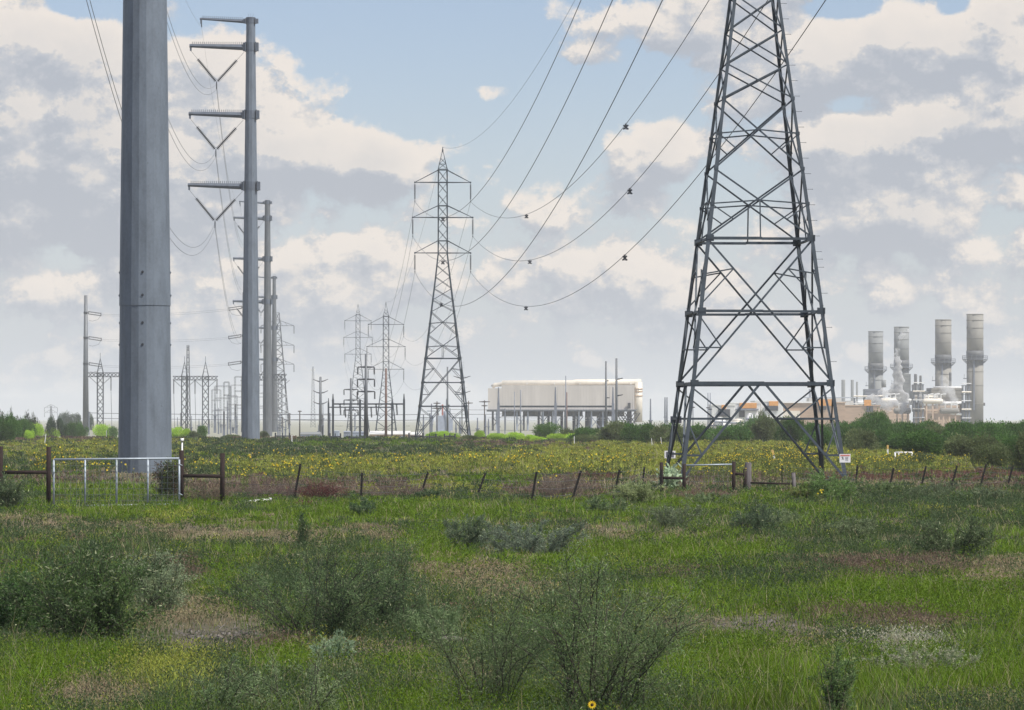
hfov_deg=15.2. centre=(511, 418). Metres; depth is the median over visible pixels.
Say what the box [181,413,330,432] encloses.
bus bar
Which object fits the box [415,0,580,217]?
conductor
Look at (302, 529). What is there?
weed bush
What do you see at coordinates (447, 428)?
transmission pole
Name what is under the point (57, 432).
bush
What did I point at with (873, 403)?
pipe rack
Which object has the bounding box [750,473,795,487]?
pipe brace
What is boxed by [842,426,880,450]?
bush
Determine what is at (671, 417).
number plate
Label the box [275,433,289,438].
pipe fence
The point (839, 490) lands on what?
weed bush
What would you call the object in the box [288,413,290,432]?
switchyard post
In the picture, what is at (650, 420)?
switchyard post
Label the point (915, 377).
vent silencer
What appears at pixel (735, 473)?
pipe brace
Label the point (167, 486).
sunflower bush
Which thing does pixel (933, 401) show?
pressure vessel
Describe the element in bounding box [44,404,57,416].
distant pylon
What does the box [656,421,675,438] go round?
bush
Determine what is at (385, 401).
transmission pole
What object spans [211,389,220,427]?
switchyard portal
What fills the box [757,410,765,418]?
bush
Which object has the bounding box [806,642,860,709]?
thorn sapling
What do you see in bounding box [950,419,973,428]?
bush
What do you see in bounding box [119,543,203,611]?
thorn shrub
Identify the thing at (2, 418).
bush
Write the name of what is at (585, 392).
condenser hall
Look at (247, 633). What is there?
dirt patch
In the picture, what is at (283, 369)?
distant pylon
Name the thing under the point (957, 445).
bush
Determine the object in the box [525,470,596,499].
dead brush
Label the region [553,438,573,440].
bush
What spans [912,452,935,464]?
bush
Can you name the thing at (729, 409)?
turbine hall
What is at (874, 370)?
exhaust stack
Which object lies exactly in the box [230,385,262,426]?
switchyard portal
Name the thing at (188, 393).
lattice mast
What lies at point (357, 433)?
cabin
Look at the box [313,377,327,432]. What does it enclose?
transmission pole
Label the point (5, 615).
thorn shrub
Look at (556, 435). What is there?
bush
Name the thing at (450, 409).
bus bar
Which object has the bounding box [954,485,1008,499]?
weed bush
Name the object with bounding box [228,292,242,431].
dead end pole
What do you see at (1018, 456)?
bush
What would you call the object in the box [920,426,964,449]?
bush
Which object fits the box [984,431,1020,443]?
bush
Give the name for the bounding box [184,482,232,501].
dead brush
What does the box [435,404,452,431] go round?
transformer
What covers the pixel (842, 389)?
distant stack
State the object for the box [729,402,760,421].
turbine hall
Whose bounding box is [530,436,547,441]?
bush
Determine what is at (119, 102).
conductor
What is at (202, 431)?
bush
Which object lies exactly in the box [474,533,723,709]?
thorn shrub
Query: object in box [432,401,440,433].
transmission pole
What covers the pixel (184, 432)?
bush
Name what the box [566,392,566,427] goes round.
transmission pole
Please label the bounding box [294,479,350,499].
dead brush
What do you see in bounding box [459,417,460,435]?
switchyard post
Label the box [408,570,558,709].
thorn shrub
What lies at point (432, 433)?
bush
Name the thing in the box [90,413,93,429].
tree
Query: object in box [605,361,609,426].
transmission pole
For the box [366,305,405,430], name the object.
lattice pylon
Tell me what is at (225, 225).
conductor
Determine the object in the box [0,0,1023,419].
sky
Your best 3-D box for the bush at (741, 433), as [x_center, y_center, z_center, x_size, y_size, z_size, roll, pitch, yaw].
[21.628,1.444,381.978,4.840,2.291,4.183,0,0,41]
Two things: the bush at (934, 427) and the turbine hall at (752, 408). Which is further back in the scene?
the turbine hall at (752, 408)
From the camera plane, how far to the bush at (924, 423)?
383.85 m
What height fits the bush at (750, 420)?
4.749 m
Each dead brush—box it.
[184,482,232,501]
[236,476,305,497]
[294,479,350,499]
[356,480,435,498]
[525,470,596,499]
[668,484,737,498]
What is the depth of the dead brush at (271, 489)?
111.32 m
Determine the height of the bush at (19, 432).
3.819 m
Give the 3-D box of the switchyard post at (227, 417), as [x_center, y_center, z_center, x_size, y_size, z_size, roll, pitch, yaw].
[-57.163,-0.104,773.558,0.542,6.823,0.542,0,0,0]
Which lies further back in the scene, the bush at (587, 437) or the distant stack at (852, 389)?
the distant stack at (852, 389)
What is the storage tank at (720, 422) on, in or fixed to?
on the ground at (343, 428)
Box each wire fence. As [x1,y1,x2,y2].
[225,464,661,501]
[781,464,1023,488]
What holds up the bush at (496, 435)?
on the ground at (343, 428)
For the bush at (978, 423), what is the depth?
428.18 m
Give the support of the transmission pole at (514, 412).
on the ground at (343, 428)
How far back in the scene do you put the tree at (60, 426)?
615.66 m
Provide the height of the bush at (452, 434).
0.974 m
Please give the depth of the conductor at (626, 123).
245.89 m
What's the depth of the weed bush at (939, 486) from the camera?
121.52 m
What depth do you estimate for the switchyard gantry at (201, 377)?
855.33 m
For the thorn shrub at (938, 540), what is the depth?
64.97 m
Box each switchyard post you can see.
[213,415,216,432]
[223,411,224,434]
[226,401,228,433]
[229,406,231,433]
[234,404,236,433]
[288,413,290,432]
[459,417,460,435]
[648,399,652,424]
[664,397,665,422]
[666,397,667,423]
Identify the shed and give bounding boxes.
[300,432,321,436]
[369,431,410,437]
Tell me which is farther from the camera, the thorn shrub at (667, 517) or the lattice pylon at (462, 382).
the lattice pylon at (462, 382)
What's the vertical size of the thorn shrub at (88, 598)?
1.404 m
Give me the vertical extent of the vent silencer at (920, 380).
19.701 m
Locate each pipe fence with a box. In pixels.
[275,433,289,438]
[408,433,423,437]
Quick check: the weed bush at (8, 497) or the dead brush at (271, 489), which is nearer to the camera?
the weed bush at (8, 497)
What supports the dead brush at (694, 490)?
on the ground at (343, 428)
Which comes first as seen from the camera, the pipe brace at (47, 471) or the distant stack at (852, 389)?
the pipe brace at (47, 471)
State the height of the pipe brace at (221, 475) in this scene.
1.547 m
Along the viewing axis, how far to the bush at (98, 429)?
659.49 m
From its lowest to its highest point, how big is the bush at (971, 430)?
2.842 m
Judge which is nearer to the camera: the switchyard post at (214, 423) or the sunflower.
the sunflower
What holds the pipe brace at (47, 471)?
on the ground at (343, 428)
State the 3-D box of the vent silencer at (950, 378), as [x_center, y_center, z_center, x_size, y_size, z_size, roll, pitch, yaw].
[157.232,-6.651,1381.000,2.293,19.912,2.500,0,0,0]
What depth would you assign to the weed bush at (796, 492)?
109.83 m
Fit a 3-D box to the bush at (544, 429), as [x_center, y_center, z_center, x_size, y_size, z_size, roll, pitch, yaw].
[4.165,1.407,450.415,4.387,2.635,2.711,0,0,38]
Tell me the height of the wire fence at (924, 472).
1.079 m
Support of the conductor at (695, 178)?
hanging from the lattice pylon at (701, 311)
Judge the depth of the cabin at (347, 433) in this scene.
601.62 m
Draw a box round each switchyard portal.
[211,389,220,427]
[214,388,230,424]
[223,382,229,425]
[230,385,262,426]
[234,376,241,425]
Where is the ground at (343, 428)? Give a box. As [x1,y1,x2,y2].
[3,420,1023,709]
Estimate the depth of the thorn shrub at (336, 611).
42.20 m
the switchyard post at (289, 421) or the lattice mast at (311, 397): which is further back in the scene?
the lattice mast at (311, 397)
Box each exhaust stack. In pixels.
[865,331,886,397]
[890,327,912,373]
[931,319,955,404]
[962,314,987,423]
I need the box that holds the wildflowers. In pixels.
[4,438,1004,526]
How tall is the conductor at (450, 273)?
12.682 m
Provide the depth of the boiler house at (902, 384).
1515.60 m
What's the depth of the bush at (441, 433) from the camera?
473.27 m
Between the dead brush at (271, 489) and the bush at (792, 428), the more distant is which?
the bush at (792, 428)
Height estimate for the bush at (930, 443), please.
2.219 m
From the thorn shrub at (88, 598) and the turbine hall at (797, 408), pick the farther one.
the turbine hall at (797, 408)
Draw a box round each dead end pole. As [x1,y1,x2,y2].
[83,295,101,431]
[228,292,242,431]
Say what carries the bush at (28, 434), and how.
on the ground at (343, 428)
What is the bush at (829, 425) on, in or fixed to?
on the ground at (343, 428)
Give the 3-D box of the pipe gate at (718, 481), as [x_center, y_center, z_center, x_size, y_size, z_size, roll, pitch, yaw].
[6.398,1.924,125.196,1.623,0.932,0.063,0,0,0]
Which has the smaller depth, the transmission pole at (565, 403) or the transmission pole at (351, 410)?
the transmission pole at (351, 410)
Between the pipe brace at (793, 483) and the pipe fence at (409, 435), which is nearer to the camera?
the pipe brace at (793, 483)
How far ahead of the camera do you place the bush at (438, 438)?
419.72 m
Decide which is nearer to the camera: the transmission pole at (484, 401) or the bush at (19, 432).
the bush at (19, 432)
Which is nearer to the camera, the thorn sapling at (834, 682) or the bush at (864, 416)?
the thorn sapling at (834, 682)
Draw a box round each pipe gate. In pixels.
[51,457,182,505]
[686,464,731,488]
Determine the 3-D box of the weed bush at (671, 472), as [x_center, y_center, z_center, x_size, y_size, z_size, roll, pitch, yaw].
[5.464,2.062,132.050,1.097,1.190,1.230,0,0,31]
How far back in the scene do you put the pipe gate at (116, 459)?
103.19 m
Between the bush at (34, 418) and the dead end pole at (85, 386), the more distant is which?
the dead end pole at (85, 386)
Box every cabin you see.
[343,431,350,436]
[352,431,363,435]
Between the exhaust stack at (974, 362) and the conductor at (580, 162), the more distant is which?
the exhaust stack at (974, 362)
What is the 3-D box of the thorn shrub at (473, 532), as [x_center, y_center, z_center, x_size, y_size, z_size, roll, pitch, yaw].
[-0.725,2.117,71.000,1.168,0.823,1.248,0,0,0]
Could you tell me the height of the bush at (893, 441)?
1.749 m
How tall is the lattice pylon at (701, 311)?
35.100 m
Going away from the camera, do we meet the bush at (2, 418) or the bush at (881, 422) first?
the bush at (881, 422)
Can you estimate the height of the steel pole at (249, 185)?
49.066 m
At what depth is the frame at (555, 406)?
733.08 m
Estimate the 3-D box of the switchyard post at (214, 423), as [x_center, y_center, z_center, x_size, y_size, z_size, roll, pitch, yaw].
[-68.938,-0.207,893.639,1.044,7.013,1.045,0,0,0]
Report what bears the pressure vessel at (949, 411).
on the ground at (343, 428)
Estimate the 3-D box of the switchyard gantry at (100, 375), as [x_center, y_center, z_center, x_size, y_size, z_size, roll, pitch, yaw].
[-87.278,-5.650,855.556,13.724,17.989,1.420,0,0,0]
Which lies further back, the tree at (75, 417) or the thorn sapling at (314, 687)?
the tree at (75, 417)
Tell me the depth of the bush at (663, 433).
356.21 m
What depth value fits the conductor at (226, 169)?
499.21 m
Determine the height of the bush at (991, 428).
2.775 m
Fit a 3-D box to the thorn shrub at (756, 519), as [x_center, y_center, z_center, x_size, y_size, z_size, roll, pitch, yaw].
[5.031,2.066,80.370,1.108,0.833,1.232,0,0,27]
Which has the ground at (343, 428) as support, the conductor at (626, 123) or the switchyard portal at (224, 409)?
the switchyard portal at (224, 409)
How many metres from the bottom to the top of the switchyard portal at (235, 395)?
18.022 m
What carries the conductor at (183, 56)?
attached to the steel pole at (249, 185)
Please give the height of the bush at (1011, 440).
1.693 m
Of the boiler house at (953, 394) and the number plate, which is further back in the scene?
the boiler house at (953, 394)
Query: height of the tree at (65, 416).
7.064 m
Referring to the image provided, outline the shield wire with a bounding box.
[443,2,573,147]
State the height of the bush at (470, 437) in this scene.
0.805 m
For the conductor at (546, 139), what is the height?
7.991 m
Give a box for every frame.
[328,398,392,435]
[332,395,404,436]
[497,387,613,432]
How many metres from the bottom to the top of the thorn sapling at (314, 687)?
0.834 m
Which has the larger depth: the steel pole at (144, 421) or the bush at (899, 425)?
the bush at (899, 425)
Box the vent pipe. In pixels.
[180,438,183,449]
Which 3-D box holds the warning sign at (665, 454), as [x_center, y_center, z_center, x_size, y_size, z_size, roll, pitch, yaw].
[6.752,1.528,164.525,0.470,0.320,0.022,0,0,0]
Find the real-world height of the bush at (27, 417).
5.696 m
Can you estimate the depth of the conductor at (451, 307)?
505.31 m
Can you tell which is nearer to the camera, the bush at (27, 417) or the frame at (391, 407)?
the frame at (391, 407)
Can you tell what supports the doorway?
in the turbine hall at (752, 408)
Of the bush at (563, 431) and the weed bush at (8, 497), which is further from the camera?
the bush at (563, 431)
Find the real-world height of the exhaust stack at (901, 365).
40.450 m
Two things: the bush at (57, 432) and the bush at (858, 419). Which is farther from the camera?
the bush at (57, 432)
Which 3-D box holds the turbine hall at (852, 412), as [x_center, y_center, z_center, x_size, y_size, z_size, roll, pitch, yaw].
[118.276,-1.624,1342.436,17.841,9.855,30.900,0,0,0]
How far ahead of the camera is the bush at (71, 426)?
615.24 m
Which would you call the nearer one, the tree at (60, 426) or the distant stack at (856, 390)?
the tree at (60, 426)
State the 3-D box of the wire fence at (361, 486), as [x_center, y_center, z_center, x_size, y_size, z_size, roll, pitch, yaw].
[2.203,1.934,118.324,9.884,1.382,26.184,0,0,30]
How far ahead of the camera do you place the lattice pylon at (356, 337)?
974.14 m
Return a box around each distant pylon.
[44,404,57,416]
[260,313,294,428]
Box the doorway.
[739,410,744,416]
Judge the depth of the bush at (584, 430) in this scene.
385.83 m
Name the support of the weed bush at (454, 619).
on the ground at (343, 428)
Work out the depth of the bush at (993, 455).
189.96 m
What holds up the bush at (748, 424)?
on the ground at (343, 428)
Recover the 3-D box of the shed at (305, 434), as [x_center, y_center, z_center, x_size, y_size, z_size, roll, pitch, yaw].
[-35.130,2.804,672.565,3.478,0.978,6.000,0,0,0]
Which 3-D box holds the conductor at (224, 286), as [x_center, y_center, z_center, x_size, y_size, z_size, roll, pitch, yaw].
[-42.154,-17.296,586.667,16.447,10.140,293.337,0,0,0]
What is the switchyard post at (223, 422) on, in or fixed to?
on the ground at (343, 428)
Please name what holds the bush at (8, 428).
on the ground at (343, 428)
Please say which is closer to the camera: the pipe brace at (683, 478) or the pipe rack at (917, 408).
the pipe brace at (683, 478)
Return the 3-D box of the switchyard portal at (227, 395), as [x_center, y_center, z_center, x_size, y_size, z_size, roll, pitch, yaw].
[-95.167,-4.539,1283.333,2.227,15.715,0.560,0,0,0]
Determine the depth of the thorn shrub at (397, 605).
43.50 m
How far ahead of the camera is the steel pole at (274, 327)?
974.16 m
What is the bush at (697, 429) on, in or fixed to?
on the ground at (343, 428)
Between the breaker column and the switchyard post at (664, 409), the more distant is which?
the breaker column
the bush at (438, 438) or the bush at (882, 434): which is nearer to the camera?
the bush at (882, 434)
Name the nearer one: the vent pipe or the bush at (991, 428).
the vent pipe
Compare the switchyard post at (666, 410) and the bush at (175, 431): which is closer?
the bush at (175, 431)
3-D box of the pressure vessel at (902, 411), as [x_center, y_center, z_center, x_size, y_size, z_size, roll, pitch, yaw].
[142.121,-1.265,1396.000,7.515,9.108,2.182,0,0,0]
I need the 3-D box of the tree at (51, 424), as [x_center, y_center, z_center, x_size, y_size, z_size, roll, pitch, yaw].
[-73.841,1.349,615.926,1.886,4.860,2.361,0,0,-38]
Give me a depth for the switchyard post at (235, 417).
853.98 m
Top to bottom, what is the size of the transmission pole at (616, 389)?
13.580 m
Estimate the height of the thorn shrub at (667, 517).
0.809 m
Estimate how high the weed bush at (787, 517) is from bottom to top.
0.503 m
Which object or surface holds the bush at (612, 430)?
on the ground at (343, 428)
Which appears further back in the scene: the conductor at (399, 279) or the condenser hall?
the condenser hall
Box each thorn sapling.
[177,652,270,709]
[217,626,361,709]
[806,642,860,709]
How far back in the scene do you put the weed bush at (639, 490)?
105.96 m
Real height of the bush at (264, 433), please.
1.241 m
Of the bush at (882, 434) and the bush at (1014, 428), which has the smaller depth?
the bush at (882, 434)
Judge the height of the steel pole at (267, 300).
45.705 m
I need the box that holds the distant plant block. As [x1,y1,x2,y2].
[804,389,857,404]
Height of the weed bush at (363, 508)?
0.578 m
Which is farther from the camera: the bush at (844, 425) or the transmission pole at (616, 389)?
the transmission pole at (616, 389)
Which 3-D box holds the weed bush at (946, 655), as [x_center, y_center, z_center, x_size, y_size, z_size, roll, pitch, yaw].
[3.845,2.282,35.901,1.127,0.398,1.088,0,0,-41]
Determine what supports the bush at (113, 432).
on the ground at (343, 428)
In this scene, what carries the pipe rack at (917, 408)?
on the ground at (343, 428)
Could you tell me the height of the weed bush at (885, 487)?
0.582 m
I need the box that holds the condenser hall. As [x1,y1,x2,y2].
[485,379,642,430]
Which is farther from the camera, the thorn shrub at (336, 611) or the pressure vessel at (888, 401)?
the pressure vessel at (888, 401)
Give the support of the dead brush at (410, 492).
on the ground at (343, 428)
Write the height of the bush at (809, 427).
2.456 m
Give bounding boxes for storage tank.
[714,417,727,428]
[729,419,743,425]
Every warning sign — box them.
[664,451,675,457]
[839,454,850,462]
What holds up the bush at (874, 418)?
on the ground at (343, 428)
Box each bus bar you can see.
[88,412,118,435]
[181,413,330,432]
[279,413,430,434]
[449,408,505,433]
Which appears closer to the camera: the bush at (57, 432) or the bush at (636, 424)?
the bush at (636, 424)
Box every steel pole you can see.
[118,0,171,473]
[188,15,259,439]
[233,198,272,435]
[259,275,277,431]
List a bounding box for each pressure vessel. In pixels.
[880,393,899,421]
[894,403,911,420]
[922,393,945,424]
[939,402,961,425]
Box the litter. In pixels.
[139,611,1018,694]
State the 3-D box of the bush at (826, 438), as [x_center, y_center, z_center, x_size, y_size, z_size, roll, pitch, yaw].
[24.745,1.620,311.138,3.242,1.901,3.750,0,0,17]
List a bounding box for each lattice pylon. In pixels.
[343,307,372,431]
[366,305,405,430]
[412,147,473,438]
[659,0,853,480]
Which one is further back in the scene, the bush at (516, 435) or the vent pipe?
the bush at (516, 435)
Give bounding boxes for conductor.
[86,0,214,255]
[167,12,212,94]
[168,119,215,170]
[215,231,240,339]
[216,89,243,249]
[216,157,242,294]
[368,237,412,364]
[370,203,414,340]
[404,202,470,340]
[405,237,472,364]
[414,0,612,260]
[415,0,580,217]
[415,0,662,305]
[471,0,708,217]
[471,0,825,306]
[473,0,767,260]
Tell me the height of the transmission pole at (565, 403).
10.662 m
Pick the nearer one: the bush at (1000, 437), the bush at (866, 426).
the bush at (1000, 437)
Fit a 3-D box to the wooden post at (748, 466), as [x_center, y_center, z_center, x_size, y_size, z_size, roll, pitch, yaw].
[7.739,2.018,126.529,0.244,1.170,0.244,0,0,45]
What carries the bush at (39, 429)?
on the ground at (343, 428)
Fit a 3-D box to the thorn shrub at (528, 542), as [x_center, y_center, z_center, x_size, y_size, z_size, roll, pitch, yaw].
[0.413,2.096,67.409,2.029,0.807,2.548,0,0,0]
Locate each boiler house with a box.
[863,374,912,422]
[910,386,984,426]
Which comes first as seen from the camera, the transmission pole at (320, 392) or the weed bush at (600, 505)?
the weed bush at (600, 505)
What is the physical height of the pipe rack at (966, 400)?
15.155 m
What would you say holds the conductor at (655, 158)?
hanging from the lattice pylon at (462, 382)
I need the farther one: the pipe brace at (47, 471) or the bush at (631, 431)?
the bush at (631, 431)
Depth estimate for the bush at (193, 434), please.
512.74 m
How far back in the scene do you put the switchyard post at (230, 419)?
816.30 m
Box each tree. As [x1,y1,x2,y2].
[44,415,55,436]
[55,410,72,428]
[56,416,67,436]
[70,413,82,426]
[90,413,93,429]
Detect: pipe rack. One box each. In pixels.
[853,395,875,404]
[912,382,924,423]
[961,383,970,421]
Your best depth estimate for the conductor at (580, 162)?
197.03 m
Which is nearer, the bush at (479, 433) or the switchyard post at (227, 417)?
the bush at (479, 433)
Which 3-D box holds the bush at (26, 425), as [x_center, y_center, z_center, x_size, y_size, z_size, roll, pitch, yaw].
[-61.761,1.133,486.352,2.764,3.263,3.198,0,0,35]
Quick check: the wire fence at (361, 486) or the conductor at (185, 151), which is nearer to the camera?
the wire fence at (361, 486)
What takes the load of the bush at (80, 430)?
on the ground at (343, 428)
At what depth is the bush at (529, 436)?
419.65 m
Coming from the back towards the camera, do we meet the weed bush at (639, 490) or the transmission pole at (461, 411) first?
the transmission pole at (461, 411)
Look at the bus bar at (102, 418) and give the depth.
754.87 m
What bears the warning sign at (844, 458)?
attached to the lattice pylon at (701, 311)
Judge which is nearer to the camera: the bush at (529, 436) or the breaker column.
the bush at (529, 436)
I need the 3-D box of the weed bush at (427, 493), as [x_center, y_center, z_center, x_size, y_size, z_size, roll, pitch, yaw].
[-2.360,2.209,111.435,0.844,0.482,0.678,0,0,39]
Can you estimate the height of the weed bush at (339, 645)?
0.482 m
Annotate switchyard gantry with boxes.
[88,358,118,427]
[173,356,217,430]
[240,374,289,431]
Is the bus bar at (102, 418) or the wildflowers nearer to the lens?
the wildflowers
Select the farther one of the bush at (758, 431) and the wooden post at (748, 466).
the bush at (758, 431)
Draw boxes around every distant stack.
[841,380,844,400]
[851,380,853,400]
[856,382,857,400]
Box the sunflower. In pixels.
[588,700,595,709]
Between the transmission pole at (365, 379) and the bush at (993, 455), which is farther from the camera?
the transmission pole at (365, 379)
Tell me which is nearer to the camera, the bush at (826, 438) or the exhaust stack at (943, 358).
the bush at (826, 438)
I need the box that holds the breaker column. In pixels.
[443,399,449,429]
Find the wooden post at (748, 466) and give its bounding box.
[745,462,751,488]
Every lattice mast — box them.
[185,346,190,430]
[311,369,314,425]
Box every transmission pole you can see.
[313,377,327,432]
[343,378,358,436]
[356,354,375,436]
[385,368,386,435]
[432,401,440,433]
[446,367,448,430]
[454,376,469,433]
[479,400,489,432]
[514,392,514,434]
[520,390,520,434]
[565,376,565,430]
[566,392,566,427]
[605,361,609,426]
[615,358,622,421]
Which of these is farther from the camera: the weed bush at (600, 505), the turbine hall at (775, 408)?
the turbine hall at (775, 408)
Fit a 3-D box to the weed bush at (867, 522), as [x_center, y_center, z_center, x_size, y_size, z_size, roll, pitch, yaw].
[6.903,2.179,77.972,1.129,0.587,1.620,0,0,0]
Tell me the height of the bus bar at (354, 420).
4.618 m
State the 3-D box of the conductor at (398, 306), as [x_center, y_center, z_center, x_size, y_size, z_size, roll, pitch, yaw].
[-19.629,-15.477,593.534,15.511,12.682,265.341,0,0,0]
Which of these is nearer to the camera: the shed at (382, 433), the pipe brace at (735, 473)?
the pipe brace at (735, 473)
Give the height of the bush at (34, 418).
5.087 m
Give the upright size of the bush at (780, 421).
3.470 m
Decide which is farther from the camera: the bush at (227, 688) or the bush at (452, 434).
the bush at (452, 434)
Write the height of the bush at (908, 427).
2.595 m
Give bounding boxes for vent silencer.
[914,374,916,402]
[919,375,921,401]
[947,372,953,404]
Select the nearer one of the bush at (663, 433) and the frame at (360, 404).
the bush at (663, 433)
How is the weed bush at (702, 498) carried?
on the ground at (343, 428)
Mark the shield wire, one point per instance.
(530, 75)
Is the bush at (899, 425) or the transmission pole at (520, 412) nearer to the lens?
the bush at (899, 425)
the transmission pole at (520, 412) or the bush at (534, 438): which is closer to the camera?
the bush at (534, 438)
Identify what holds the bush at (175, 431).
on the ground at (343, 428)
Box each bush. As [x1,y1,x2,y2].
[0,412,10,440]
[0,417,19,440]
[0,471,40,507]
[5,411,23,437]
[19,416,36,436]
[20,410,30,423]
[24,430,34,438]
[29,414,40,432]
[30,423,44,436]
[44,428,59,436]
[64,419,81,435]
[73,422,88,435]
[92,423,110,435]
[107,424,117,436]
[149,460,195,496]
[172,425,182,436]
[177,428,191,437]
[185,430,201,437]
[197,425,207,435]
[260,430,269,437]
[291,509,314,549]
[308,628,359,669]
[349,497,376,515]
[393,598,468,645]
[414,487,441,498]
[426,432,438,437]
[430,437,453,439]
[435,430,448,436]
[445,432,459,436]
[459,435,480,439]
[474,430,485,436]
[486,433,506,439]
[505,431,524,439]
[521,434,538,438]
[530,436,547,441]
[532,420,562,436]
[545,433,566,438]
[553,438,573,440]
[559,427,580,435]
[566,426,595,440]
[572,433,598,441]
[578,493,637,515]
[595,419,626,440]
[610,472,664,502]
[619,421,654,442]
[635,421,655,428]
[647,423,685,443]
[652,462,687,487]
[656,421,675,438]
[685,490,732,503]
[689,422,716,440]
[705,424,753,440]
[736,414,756,427]
[744,415,774,433]
[746,412,779,441]
[755,507,808,525]
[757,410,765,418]
[773,415,805,442]
[775,413,791,430]
[787,481,816,498]
[799,421,829,440]
[801,430,838,447]
[806,468,864,500]
[825,514,877,538]
[826,420,847,427]
[829,421,851,434]
[833,418,873,445]
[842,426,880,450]
[849,414,866,424]
[860,408,887,423]
[861,481,907,493]
[861,642,983,674]
[865,410,893,434]
[865,415,893,424]
[867,427,892,445]
[879,431,908,449]
[886,421,927,442]
[888,419,917,432]
[897,425,945,455]
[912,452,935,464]
[914,418,942,428]
[917,479,960,491]
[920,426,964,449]
[924,420,955,435]
[940,419,986,437]
[941,431,1001,458]
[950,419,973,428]
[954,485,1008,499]
[969,441,1012,467]
[973,417,1014,437]
[973,419,982,427]
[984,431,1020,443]
[995,420,1023,437]
[999,434,1018,452]
[1008,430,1023,471]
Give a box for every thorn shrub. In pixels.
[0,524,172,647]
[0,565,59,635]
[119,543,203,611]
[205,537,413,640]
[341,532,436,628]
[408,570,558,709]
[441,512,503,549]
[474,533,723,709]
[477,516,591,557]
[639,496,706,528]
[728,499,781,534]
[897,516,1007,558]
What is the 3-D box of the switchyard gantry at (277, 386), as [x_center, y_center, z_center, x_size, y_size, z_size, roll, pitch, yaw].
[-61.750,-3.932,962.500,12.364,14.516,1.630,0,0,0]
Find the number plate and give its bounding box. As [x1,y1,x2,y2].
[670,416,681,422]
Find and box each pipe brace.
[0,446,50,502]
[179,450,224,501]
[660,462,685,490]
[732,461,746,491]
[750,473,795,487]
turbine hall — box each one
[707,404,735,426]
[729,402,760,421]
[750,401,783,420]
[783,399,845,425]
[845,400,880,423]
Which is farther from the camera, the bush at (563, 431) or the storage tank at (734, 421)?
the storage tank at (734, 421)

